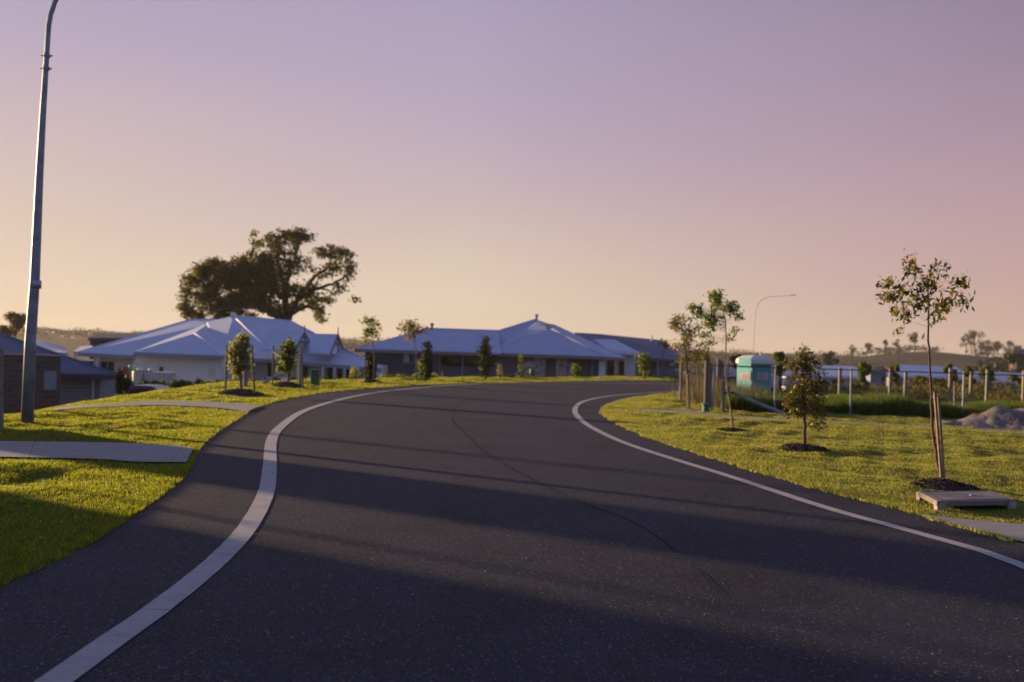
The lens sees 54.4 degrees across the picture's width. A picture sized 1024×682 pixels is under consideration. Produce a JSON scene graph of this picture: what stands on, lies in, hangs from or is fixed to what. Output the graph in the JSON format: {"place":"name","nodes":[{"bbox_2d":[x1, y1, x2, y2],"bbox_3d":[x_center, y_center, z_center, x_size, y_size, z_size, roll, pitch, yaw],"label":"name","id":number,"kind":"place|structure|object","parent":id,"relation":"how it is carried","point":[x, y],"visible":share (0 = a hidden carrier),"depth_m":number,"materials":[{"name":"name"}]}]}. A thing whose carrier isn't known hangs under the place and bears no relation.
{"place":"outdoors","nodes":[
{"label":"outdoors","id":0,"kind":"place"},
{"bbox_2d":[0,441,192,461],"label":"path","id":1,"kind":"structure","parent":0,"point":[143,452],"depth_m":13.30,"materials":[{"name":"concrete"}]},
{"bbox_2d":[0,400,263,586],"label":"grass","id":2,"kind":"structure","parent":0,"point":[203,433],"depth_m":11.07,"materials":[{"name":"plant"}]},
{"bbox_2d":[53,401,258,411],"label":"path","id":3,"kind":"structure","parent":0,"point":[240,407],"depth_m":22.84,"materials":[{"name":"concrete"}]},
{"bbox_2d":[91,375,677,404],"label":"grass","id":4,"kind":"structure","parent":0,"point":[323,388],"depth_m":33.30,"materials":[{"name":"plant"}]},
{"bbox_2d":[0,380,1023,681],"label":"road","id":5,"kind":"structure","parent":0,"point":[392,468],"depth_m":7.20,"materials":[{"name":"asphalt"}]},
{"bbox_2d":[34,382,663,681],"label":"kerb strip","id":6,"kind":"object","parent":5,"relation":"on","point":[78,664],"visible":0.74,"depth_m":6.43,"materials":[{"name":"concrete"}]},
{"bbox_2d":[451,395,767,638],"bbox_3d":[-0.315,1.709,19.172,1.653,0.001,27.301,2,0,-4],"label":"road seam","id":7,"kind":"object","parent":5,"relation":"on","point":[671,546],"visible":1,"depth_m":10.07,"materials":[{"name":"asphalt"}]},
{"bbox_2d":[572,391,1023,568],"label":"kerb strip","id":8,"kind":"object","parent":5,"relation":"on","point":[1017,563],"visible":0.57,"depth_m":10.93,"materials":[{"name":"concrete"}]},
{"bbox_2d":[0,328,1023,582],"bbox_3d":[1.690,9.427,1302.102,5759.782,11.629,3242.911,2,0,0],"label":"ground","id":9,"kind":"structure","parent":0,"point":[72,342],"depth_m":20.41,"materials":[{"name":"plant"}]},
{"bbox_2d":[0,349,3,428],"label":"marker post","id":10,"kind":"object","parent":9,"relation":"on","point":[1,395],"visible":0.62,"depth_m":16.47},
{"bbox_2d":[0,325,11,335],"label":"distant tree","id":11,"kind":"object","parent":9,"relation":"on","point":[3,328],"visible":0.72,"depth_m":117.61,"materials":[{"name":"green plant"}]},
{"bbox_2d":[3,311,26,337],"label":"distant tree","id":12,"kind":"object","parent":9,"relation":"on","point":[16,320],"visible":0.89,"depth_m":119.67,"materials":[{"name":"green plant"}]},
{"bbox_2d":[3,353,62,413],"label":"brick wall","id":13,"kind":"structure","parent":9,"relation":"on","point":[47,379],"depth_m":37.99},
{"bbox_2d":[21,0,58,423],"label":"street lamp","id":14,"kind":"object","parent":9,"relation":"on","point":[28,382],"visible":0.98,"depth_m":17.34,"materials":[{"name":"metal"}]},
{"bbox_2d":[0,333,116,404],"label":"house","id":15,"kind":"structure","parent":9,"relation":"on","point":[80,380],"depth_m":41.54,"materials":[{"name":"blue metal"}]},
{"bbox_2d":[59,379,90,404],"bbox_3d":[-18.257,2.472,41.571,1.291,1.780,0.080,2,0,0],"label":"garage door","id":16,"kind":"structure","parent":15,"relation":"in","point":[64,385],"depth_m":41.53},
{"bbox_2d":[36,340,92,364],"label":"house","id":17,"kind":"structure","parent":9,"relation":"on","point":[56,348],"depth_m":63.64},
{"bbox_2d":[74,333,135,358],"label":"house","id":18,"kind":"structure","parent":9,"relation":"on","point":[96,339],"depth_m":90.44,"materials":[{"name":"metal"}]},
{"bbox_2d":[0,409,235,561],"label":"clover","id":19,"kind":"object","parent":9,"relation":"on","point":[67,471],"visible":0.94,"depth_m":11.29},
{"bbox_2d":[114,366,126,394],"bbox_3d":[-18.203,2.430,45.960,0.799,2.543,0.716,2,0,0],"label":"bush","id":20,"kind":"object","parent":9,"relation":"on","point":[120,376],"visible":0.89,"depth_m":45.87,"materials":[{"name":"green plant"}]},
{"bbox_2d":[122,378,133,393],"bbox_3d":[-17.763,2.693,46.003,0.646,2.043,0.671,2,0,0],"label":"bush","id":21,"kind":"object","parent":9,"relation":"on","point":[128,384],"visible":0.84,"depth_m":45.87,"materials":[{"name":"green plant"}]},
{"bbox_2d":[128,384,168,394],"bbox_3d":[-14.539,2.647,39.971,3.802,1.763,1.820,2,0,0],"label":"parked car","id":22,"kind":"object","parent":9,"relation":"on","point":[135,389],"visible":0.18,"depth_m":39.24,"materials":[{"name":"white paint"}]},
{"bbox_2d":[132,368,175,387],"bbox_3d":[-18.720,2.581,51.980,2.229,2.274,0.800,2,0,0],"label":"water tank","id":23,"kind":"object","parent":9,"relation":"on","point":[167,377],"visible":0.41,"depth_m":51.59,"materials":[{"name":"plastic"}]},
{"bbox_2d":[224,345,227,389],"bbox_3d":[-8.265,0.891,28.761,0.063,1.536,0.058,2,0,0],"label":"tree stake","id":24,"kind":"object","parent":9,"relation":"on","point":[225,383],"visible":0.65,"depth_m":28.74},
{"bbox_2d":[77,312,387,395],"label":"house","id":25,"kind":"structure","parent":9,"relation":"on","point":[190,349],"depth_m":60.38,"materials":[{"name":"metal"}]},
{"bbox_2d":[101,361,114,371],"bbox_3d":[-25.969,1.677,63.948,0.891,0.788,0.095,2,0,0],"label":"window","id":26,"kind":"structure","parent":25,"relation":"in","point":[109,365],"depth_m":63.92,"materials":[{"name":"glass"}]},
{"bbox_2d":[217,388,265,396],"bbox_3d":[-7.693,1.488,28.255,1.404,0.319,1.346,2,0,0],"label":"mulch mound","id":27,"kind":"object","parent":9,"relation":"on","point":[239,392],"visible":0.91,"depth_m":27.94,"materials":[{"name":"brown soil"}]},
{"bbox_2d":[225,328,255,387],"bbox_3d":[-7.874,0.596,28.740,0.869,1.952,0.775,2,0,0],"label":"young tree","id":28,"kind":"object","parent":27,"relation":"on","point":[239,355],"visible":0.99,"depth_m":28.70,"materials":[{"name":"green plant"}]},
{"bbox_2d":[251,345,255,396],"bbox_3d":[-7.238,0.893,27.861,0.200,1.579,0.057,2,0,0],"label":"tree stake","id":29,"kind":"object","parent":9,"relation":"on","point":[253,376],"visible":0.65,"depth_m":27.84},
{"bbox_2d":[173,225,361,323],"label":"old tree","id":30,"kind":"object","parent":9,"relation":"on","point":[243,276],"visible":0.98,"depth_m":85.08,"materials":[{"name":"green plant"}]},
{"bbox_2d":[272,345,273,384],"bbox_3d":[-8.114,0.892,33.775,0.089,1.494,0.057,2,0,0],"label":"tree stake","id":31,"kind":"object","parent":9,"relation":"on","point":[272,364],"visible":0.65,"depth_m":33.76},
{"bbox_2d":[274,336,298,381],"bbox_3d":[-7.781,0.716,34.458,0.873,1.762,0.813,2,0,0],"label":"young tree","id":32,"kind":"object","parent":9,"relation":"on","point":[287,365],"visible":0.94,"depth_m":34.32,"materials":[{"name":"green plant"}]},
{"bbox_2d":[271,381,301,387],"bbox_3d":[-7.556,1.504,33.644,1.156,0.287,1.118,2,0,0],"label":"mulch mound","id":33,"kind":"object","parent":9,"relation":"on","point":[286,384],"visible":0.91,"depth_m":33.34,"materials":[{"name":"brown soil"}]},
{"bbox_2d":[298,355,301,384],"bbox_3d":[-7.553,1.085,35.521,0.180,1.184,0.144,2,0,0],"label":"verge post","id":34,"kind":"object","parent":9,"relation":"on","point":[299,371],"visible":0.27,"depth_m":35.46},
{"bbox_2d":[310,369,320,385],"bbox_3d":[-7.097,1.371,35.918,0.319,0.702,0.390,2,0,0],"label":"utility cabinet","id":35,"kind":"object","parent":9,"relation":"on","point":[315,377],"visible":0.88,"depth_m":35.73,"materials":[{"name":"green metal"}]},
{"bbox_2d":[349,365,359,379],"bbox_3d":[-7.919,2.120,49.976,0.514,1.871,0.642,2,0,30],"label":"bush","id":36,"kind":"object","parent":9,"relation":"on","point":[354,373],"visible":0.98,"depth_m":49.97,"materials":[{"name":"green plant"}]},
{"bbox_2d":[361,353,378,380],"bbox_3d":[-5.680,1.117,39.983,0.676,1.320,0.740,2,0,0],"label":"shrub","id":37,"kind":"object","parent":9,"relation":"on","point":[368,368],"visible":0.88,"depth_m":39.85,"materials":[{"name":"green plant"}]},
{"bbox_2d":[361,379,383,382],"bbox_3d":[-5.515,1.651,39.242,1.014,0.283,0.968,2,0,0],"label":"mulch mound","id":38,"kind":"object","parent":9,"relation":"on","point":[371,381],"visible":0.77,"depth_m":39.02,"materials":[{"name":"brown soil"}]},
{"bbox_2d":[358,314,382,379],"bbox_3d":[-5.666,0.308,39.566,0.998,2.779,0.709,2,0,0],"label":"young tree","id":39,"kind":"object","parent":38,"relation":"on","point":[367,331],"visible":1,"depth_m":39.55,"materials":[{"name":"green plant"}]},
{"bbox_2d":[418,340,433,380],"bbox_3d":[-3.860,0.872,44.461,0.808,1.948,0.816,2,0,0],"label":"shrub","id":40,"kind":"object","parent":9,"relation":"on","point":[426,366],"visible":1,"depth_m":44.34,"materials":[{"name":"green plant"}]},
{"bbox_2d":[476,335,493,378],"bbox_3d":[-1.334,0.829,48.514,0.893,2.322,0.966,2,0,-33],"label":"shrub","id":41,"kind":"object","parent":9,"relation":"on","point":[484,357],"visible":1,"depth_m":48.39,"materials":[{"name":"green plant"}]},
{"bbox_2d":[354,314,625,376],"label":"house","id":42,"kind":"structure","parent":9,"relation":"on","point":[551,350],"depth_m":70.99,"materials":[{"name":"white paint"}]},
{"bbox_2d":[403,353,414,362],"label":"window","id":43,"kind":"structure","parent":42,"relation":"in","point":[407,358],"depth_m":70.93,"materials":[{"name":"glass"}]},
{"bbox_2d":[446,356,459,365],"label":"window","id":44,"kind":"structure","parent":42,"relation":"in","point":[450,360],"depth_m":74.45,"materials":[{"name":"black glass"}]},
{"bbox_2d":[464,356,478,366],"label":"window","id":45,"kind":"structure","parent":42,"relation":"in","point":[469,361],"depth_m":74.46,"materials":[{"name":"black glass"}]},
{"bbox_2d":[545,358,555,376],"bbox_3d":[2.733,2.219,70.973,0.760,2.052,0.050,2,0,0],"label":"garage door","id":46,"kind":"structure","parent":42,"relation":"in","point":[550,363],"depth_m":70.95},
{"bbox_2d":[569,359,590,376],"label":"roller door","id":47,"kind":"structure","parent":42,"relation":"in","point":[585,365],"depth_m":70.96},
{"bbox_2d":[0,324,1020,390],"bbox_3d":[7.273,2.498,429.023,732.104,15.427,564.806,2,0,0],"label":"woodland","id":48,"kind":"object","parent":9,"relation":"on","point":[995,365],"visible":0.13,"depth_m":459.27,"materials":[{"name":"plant"}]},
{"bbox_2d":[517,353,525,376],"bbox_3d":[0.473,1.308,52.016,0.502,1.362,0.482,2,0,25],"label":"shrub","id":49,"kind":"object","parent":9,"relation":"on","point":[521,369],"visible":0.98,"depth_m":52.01,"materials":[{"name":"green plant"}]},
{"bbox_2d":[570,363,580,377],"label":"shrub","id":50,"kind":"object","parent":9,"relation":"on","point":[576,371],"visible":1,"depth_m":56.31,"materials":[{"name":"green plant"}]},
{"bbox_2d":[591,339,640,376],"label":"house","id":51,"kind":"structure","parent":9,"relation":"on","point":[628,367],"depth_m":73.78,"materials":[{"name":"metal"}]},
{"bbox_2d":[607,360,614,375],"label":"doorway","id":52,"kind":"structure","parent":51,"relation":"in","point":[610,369],"depth_m":75.95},
{"bbox_2d":[574,333,683,377],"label":"house","id":53,"kind":"structure","parent":9,"relation":"on","point":[653,348],"depth_m":88.20,"materials":[{"name":"blue metal"}]},
{"bbox_2d":[633,351,653,378],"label":"young tree","id":54,"kind":"object","parent":9,"relation":"on","point":[643,366],"visible":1,"depth_m":57.56,"materials":[{"name":"green plant"}]},
{"bbox_2d":[657,338,671,373],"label":"young tree","id":55,"kind":"object","parent":9,"relation":"on","point":[664,342],"visible":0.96,"depth_m":73.96,"materials":[{"name":"green plant"}]},
{"bbox_2d":[686,374,689,408],"bbox_3d":[5.010,1.475,28.334,0.149,1.082,0.064,2,0,0],"label":"tree stake","id":56,"kind":"object","parent":9,"relation":"on","point":[688,393],"visible":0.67,"depth_m":28.31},
{"bbox_2d":[666,313,713,408],"bbox_3d":[4.998,0.587,28.505,1.319,2.796,0.999,2,0,42],"label":"young tree","id":57,"kind":"object","parent":9,"relation":"on","point":[685,339],"visible":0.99,"depth_m":28.40,"materials":[{"name":"green plant"}]},
{"bbox_2d":[691,346,713,391],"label":"young tree","id":58,"kind":"object","parent":9,"relation":"on","point":[705,354],"visible":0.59,"depth_m":33.81,"materials":[{"name":"green plant"}]},
{"bbox_2d":[679,358,728,407],"bbox_3d":[6.264,1.381,33.149,1.405,1.592,7.414,2,0,16],"label":"paddock fence","id":59,"kind":"object","parent":9,"relation":"on","point":[708,377],"visible":0.55,"depth_m":29.47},
{"bbox_2d":[685,288,744,427],"bbox_3d":[4.322,0.372,21.309,1.337,3.086,0.690,2,0,0],"label":"young tree","id":60,"kind":"object","parent":9,"relation":"on","point":[717,298],"visible":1,"depth_m":21.30,"materials":[{"name":"green plant"}]},
{"bbox_2d":[603,391,831,414],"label":"grass","id":61,"kind":"structure","parent":9,"relation":"on","point":[667,402],"depth_m":29.92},
{"bbox_2d":[670,373,776,406],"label":"grass","id":62,"kind":"structure","parent":9,"relation":"on","point":[717,389],"depth_m":32.30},
{"bbox_2d":[714,367,736,385],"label":"house","id":63,"kind":"structure","parent":9,"relation":"on","point":[733,371],"depth_m":95.78,"materials":[{"name":"grey metal"}]},
{"bbox_2d":[716,427,750,431],"bbox_3d":[4.631,1.891,20.718,0.828,0.199,0.784,2,0,0],"label":"mulch mound","id":64,"kind":"object","parent":9,"relation":"on","point":[730,429],"visible":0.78,"depth_m":20.60,"materials":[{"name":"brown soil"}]},
{"bbox_2d":[729,354,741,369],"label":"paddock tree","id":65,"kind":"object","parent":9,"relation":"on","point":[733,358],"visible":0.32,"depth_m":63.99,"materials":[{"name":"green plant"}]},
{"bbox_2d":[721,381,784,413],"bbox_3d":[6.707,1.621,27.661,1.756,0.958,0.170,2,0,7],"label":"fence strainer","id":66,"kind":"object","parent":9,"relation":"on","point":[723,392],"visible":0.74,"depth_m":27.66,"materials":[{"name":"wood"}]},
{"bbox_2d":[736,351,772,392],"bbox_3d":[10.237,1.520,42.093,1.250,2.210,0.952,2,0,-33],"label":"portable toilet","id":67,"kind":"object","parent":9,"relation":"on","point":[751,373],"visible":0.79,"depth_m":41.74,"materials":[{"name":"teal plastic"}]},
{"bbox_2d":[738,357,750,387],"bbox_3d":[9.752,1.447,41.769,0.020,1.520,0.672,2,0,-38],"label":"door panel","id":68,"kind":"structure","parent":67,"relation":"in","point":[743,361],"depth_m":41.77,"materials":[{"name":"green plastic"}]},
{"bbox_2d":[737,367,752,387],"bbox_3d":[9.761,1.727,41.781,0.035,1.220,0.778,2,0,-38],"label":"door","id":69,"kind":"structure","parent":67,"relation":"in","point":[739,368],"depth_m":41.74,"materials":[{"name":"green plastic"}]},
{"bbox_2d":[771,374,777,392],"bbox_3d":[11.139,2.023,42.590,0.438,1.171,0.438,2,0,0],"label":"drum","id":70,"kind":"object","parent":9,"relation":"on","point":[772,382],"visible":0.42,"depth_m":42.40,"materials":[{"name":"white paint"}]},
{"bbox_2d":[773,351,787,392],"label":"paddock tree","id":71,"kind":"object","parent":9,"relation":"on","point":[778,356],"visible":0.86,"depth_m":65.95,"materials":[{"name":"green plant"}]},
{"bbox_2d":[779,442,829,451],"bbox_3d":[4.925,1.819,16.793,0.848,0.192,0.814,2,0,0],"label":"mulch mound","id":72,"kind":"object","parent":9,"relation":"on","point":[796,447],"visible":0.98,"depth_m":16.67,"materials":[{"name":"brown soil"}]},
{"bbox_2d":[781,342,828,443],"bbox_3d":[4.980,0.965,17.000,0.892,1.885,0.644,2,0,-29],"label":"young tree","id":73,"kind":"object","parent":72,"relation":"on","point":[801,389],"visible":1,"depth_m":16.96,"materials":[{"name":"green plant"}]},
{"bbox_2d":[821,351,839,365],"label":"distant tree","id":74,"kind":"object","parent":9,"relation":"on","point":[828,358],"visible":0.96,"depth_m":159.79,"materials":[{"name":"green plant"}]},
{"bbox_2d":[782,365,886,388],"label":"house","id":75,"kind":"structure","parent":9,"relation":"on","point":[831,376],"depth_m":100.78,"materials":[{"name":"metal"}]},
{"bbox_2d":[852,360,871,392],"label":"paddock tree","id":76,"kind":"object","parent":9,"relation":"on","point":[861,379],"visible":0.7,"depth_m":69.89,"materials":[{"name":"green plant"}]},
{"bbox_2d":[861,342,872,362],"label":"distant tree","id":77,"kind":"object","parent":9,"relation":"on","point":[868,346],"visible":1,"depth_m":389.37,"materials":[{"name":"green plant"}]},
{"bbox_2d":[711,364,1023,413],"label":"wire fence","id":78,"kind":"object","parent":9,"relation":"on","point":[850,380],"visible":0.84,"depth_m":28.21,"materials":[{"name":"metal"}]},
{"bbox_2d":[866,371,887,391],"bbox_3d":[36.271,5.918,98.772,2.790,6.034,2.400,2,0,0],"label":"shed","id":79,"kind":"structure","parent":9,"relation":"on","point":[873,377],"depth_m":97.99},
{"bbox_2d":[888,363,900,390],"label":"paddock tree","id":80,"kind":"object","parent":9,"relation":"on","point":[895,367],"visible":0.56,"depth_m":73.75,"materials":[{"name":"green plant"}]},
{"bbox_2d":[780,375,1021,401],"bbox_3d":[32.698,4.268,75.228,25.378,3.991,37.226,2,0,14],"label":"scrub","id":81,"kind":"object","parent":9,"relation":"on","point":[926,388],"visible":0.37,"depth_m":63.76,"materials":[{"name":"green plant"}]},
{"bbox_2d":[907,332,918,358],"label":"distant tree","id":82,"kind":"object","parent":9,"relation":"on","point":[913,338],"visible":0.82,"depth_m":429.90,"materials":[{"name":"green plant"}]},
{"bbox_2d":[910,375,928,391],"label":"paddock tree","id":83,"kind":"object","parent":9,"relation":"on","point":[924,377],"visible":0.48,"depth_m":71.75,"materials":[{"name":"green plant"}]},
{"bbox_2d":[875,248,975,477],"bbox_3d":[5.507,0.341,13.317,1.359,3.150,0.566,2,0,0],"label":"young tree","id":84,"kind":"object","parent":9,"relation":"on","point":[943,304],"visible":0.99,"depth_m":13.31,"materials":[{"name":"green plant"}]},
{"bbox_2d":[838,368,1023,403],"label":"timber fence","id":85,"kind":"object","parent":9,"relation":"on","point":[950,376],"visible":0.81,"depth_m":37.95,"materials":[{"name":"wood"}]},
{"bbox_2d":[886,365,975,393],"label":"house","id":86,"kind":"structure","parent":9,"relation":"on","point":[921,368],"depth_m":119.69,"materials":[{"name":"metal"}]},
{"bbox_2d":[933,393,942,478],"bbox_3d":[5.664,1.317,13.219,0.168,1.256,0.034,2,0,0],"label":"tree stake","id":87,"kind":"object","parent":9,"relation":"on","point":[938,436],"visible":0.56,"depth_m":13.20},
{"bbox_2d":[933,393,944,477],"bbox_3d":[5.769,1.336,13.452,0.224,1.257,0.054,2,0,0],"label":"tree stake","id":88,"kind":"object","parent":9,"relation":"on","point":[940,426],"visible":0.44,"depth_m":13.44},
{"bbox_2d":[929,377,952,393],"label":"paddock tree","id":89,"kind":"object","parent":9,"relation":"on","point":[938,380],"visible":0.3,"depth_m":71.87,"materials":[{"name":"green plant"}]},
{"bbox_2d":[910,477,981,490],"bbox_3d":[5.498,1.858,12.653,0.868,0.240,0.835,2,0,0],"label":"mulch mound","id":90,"kind":"object","parent":9,"relation":"on","point":[939,483],"visible":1,"depth_m":12.48,"materials":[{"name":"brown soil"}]},
{"bbox_2d":[940,363,958,392],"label":"paddock tree","id":91,"kind":"object","parent":9,"relation":"on","point":[946,369],"visible":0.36,"depth_m":75.74,"materials":[{"name":"green plant"}]},
{"bbox_2d":[953,381,955,406],"bbox_3d":[13.559,1.795,30.492,0.099,1.107,0.067,2,0,0],"label":"marker post","id":92,"kind":"object","parent":9,"relation":"on","point":[954,393],"visible":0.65,"depth_m":30.47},
{"bbox_2d":[959,334,971,353],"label":"distant tree","id":93,"kind":"object","parent":9,"relation":"on","point":[963,339],"visible":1,"depth_m":439.84,"materials":[{"name":"green plant"}]},
{"bbox_2d":[916,490,1015,511],"bbox_3d":[5.041,1.823,11.080,1.299,0.232,0.754,2,0,-15],"label":"pit lid","id":94,"kind":"object","parent":9,"relation":"on","point":[944,500],"visible":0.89,"depth_m":10.84,"materials":[{"name":"concrete"}]},
{"bbox_2d":[961,365,976,395],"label":"paddock tree","id":95,"kind":"object","parent":9,"relation":"on","point":[968,369],"visible":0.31,"depth_m":71.77,"materials":[{"name":"green plant"}]},
{"bbox_2d":[924,406,1023,430],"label":"soil heap","id":96,"kind":"object","parent":9,"relation":"on","point":[999,417],"visible":0.5,"depth_m":24.61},
{"bbox_2d":[968,330,984,353],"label":"distant tree","id":97,"kind":"object","parent":9,"relation":"on","point":[973,333],"visible":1,"depth_m":441.89,"materials":[{"name":"green plant"}]},
{"bbox_2d":[977,339,995,356],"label":"distant tree","id":98,"kind":"object","parent":9,"relation":"on","point":[988,348],"visible":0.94,"depth_m":428.74,"materials":[{"name":"green plant"}]},
{"bbox_2d":[977,365,996,398],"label":"paddock tree","id":99,"kind":"object","parent":9,"relation":"on","point":[982,369],"visible":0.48,"depth_m":69.83,"materials":[{"name":"green plant"}]},
{"bbox_2d":[973,371,1021,392],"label":"house","id":100,"kind":"structure","parent":9,"relation":"on","point":[1002,377],"depth_m":128.78,"materials":[{"name":"white paint"}]},
{"bbox_2d":[992,341,1004,357],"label":"distant tree","id":101,"kind":"object","parent":9,"relation":"on","point":[999,346],"visible":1,"depth_m":424.85,"materials":[{"name":"green plant"}]},
{"bbox_2d":[1001,340,1014,355],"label":"distant tree","id":102,"kind":"object","parent":9,"relation":"on","point":[1009,344],"visible":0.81,"depth_m":419.26,"materials":[{"name":"green plant"}]},
{"bbox_2d":[1003,374,1021,397],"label":"paddock tree","id":103,"kind":"object","parent":9,"relation":"on","point":[1017,380],"visible":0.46,"depth_m":71.83,"materials":[{"name":"green plant"}]},
{"bbox_2d":[1006,351,1023,372],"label":"distant tree","id":104,"kind":"object","parent":9,"relation":"on","point":[1013,358],"visible":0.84,"depth_m":137.55,"materials":[{"name":"green plant"}]},
{"bbox_2d":[1009,349,1023,370],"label":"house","id":105,"kind":"structure","parent":9,"relation":"on","point":[1021,351],"depth_m":151.06,"materials":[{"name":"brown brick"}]},
{"bbox_3d":[-4.181,1.732,43.353,1.035,0.234,0.988,2,0,0],"label":"mulch mound","id":106,"kind":"object","parent":9,"relation":"on","visible":0},
{"bbox_2d":[396,316,430,378],"bbox_3d":[-4.303,0.330,43.443,1.568,2.831,0.844,2,0,0],"label":"young tree","id":107,"kind":"object","parent":106,"relation":"on","point":[410,327],"visible":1,"depth_m":43.36,"materials":[{"name":"green plant"}]},
{"bbox_2d":[0,0,1023,356],"label":"sky","id":108,"kind":"structure","parent":0,"point":[606,167],"materials":[{"name":"purple"}]},
{"bbox_2d":[599,407,1023,541],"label":"grass","id":109,"kind":"structure","parent":0,"point":[643,421],"depth_m":16.90,"materials":[{"name":"plant"}]},
{"bbox_2d":[635,408,1021,432],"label":"path","id":110,"kind":"structure","parent":0,"point":[693,412],"depth_m":25.37,"materials":[{"name":"concrete"}]},
{"bbox_2d":[660,374,1020,401],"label":"grass","id":111,"kind":"structure","parent":0,"point":[767,392],"depth_m":60.36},
{"bbox_2d":[718,389,1023,418],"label":"grass","id":112,"kind":"structure","parent":0,"point":[891,405],"depth_m":28.39,"materials":[{"name":"plant"}]},
{"bbox_2d":[921,514,1023,541],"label":"path","id":113,"kind":"structure","parent":0,"point":[1014,530],"depth_m":9.71,"materials":[{"name":"concrete"}]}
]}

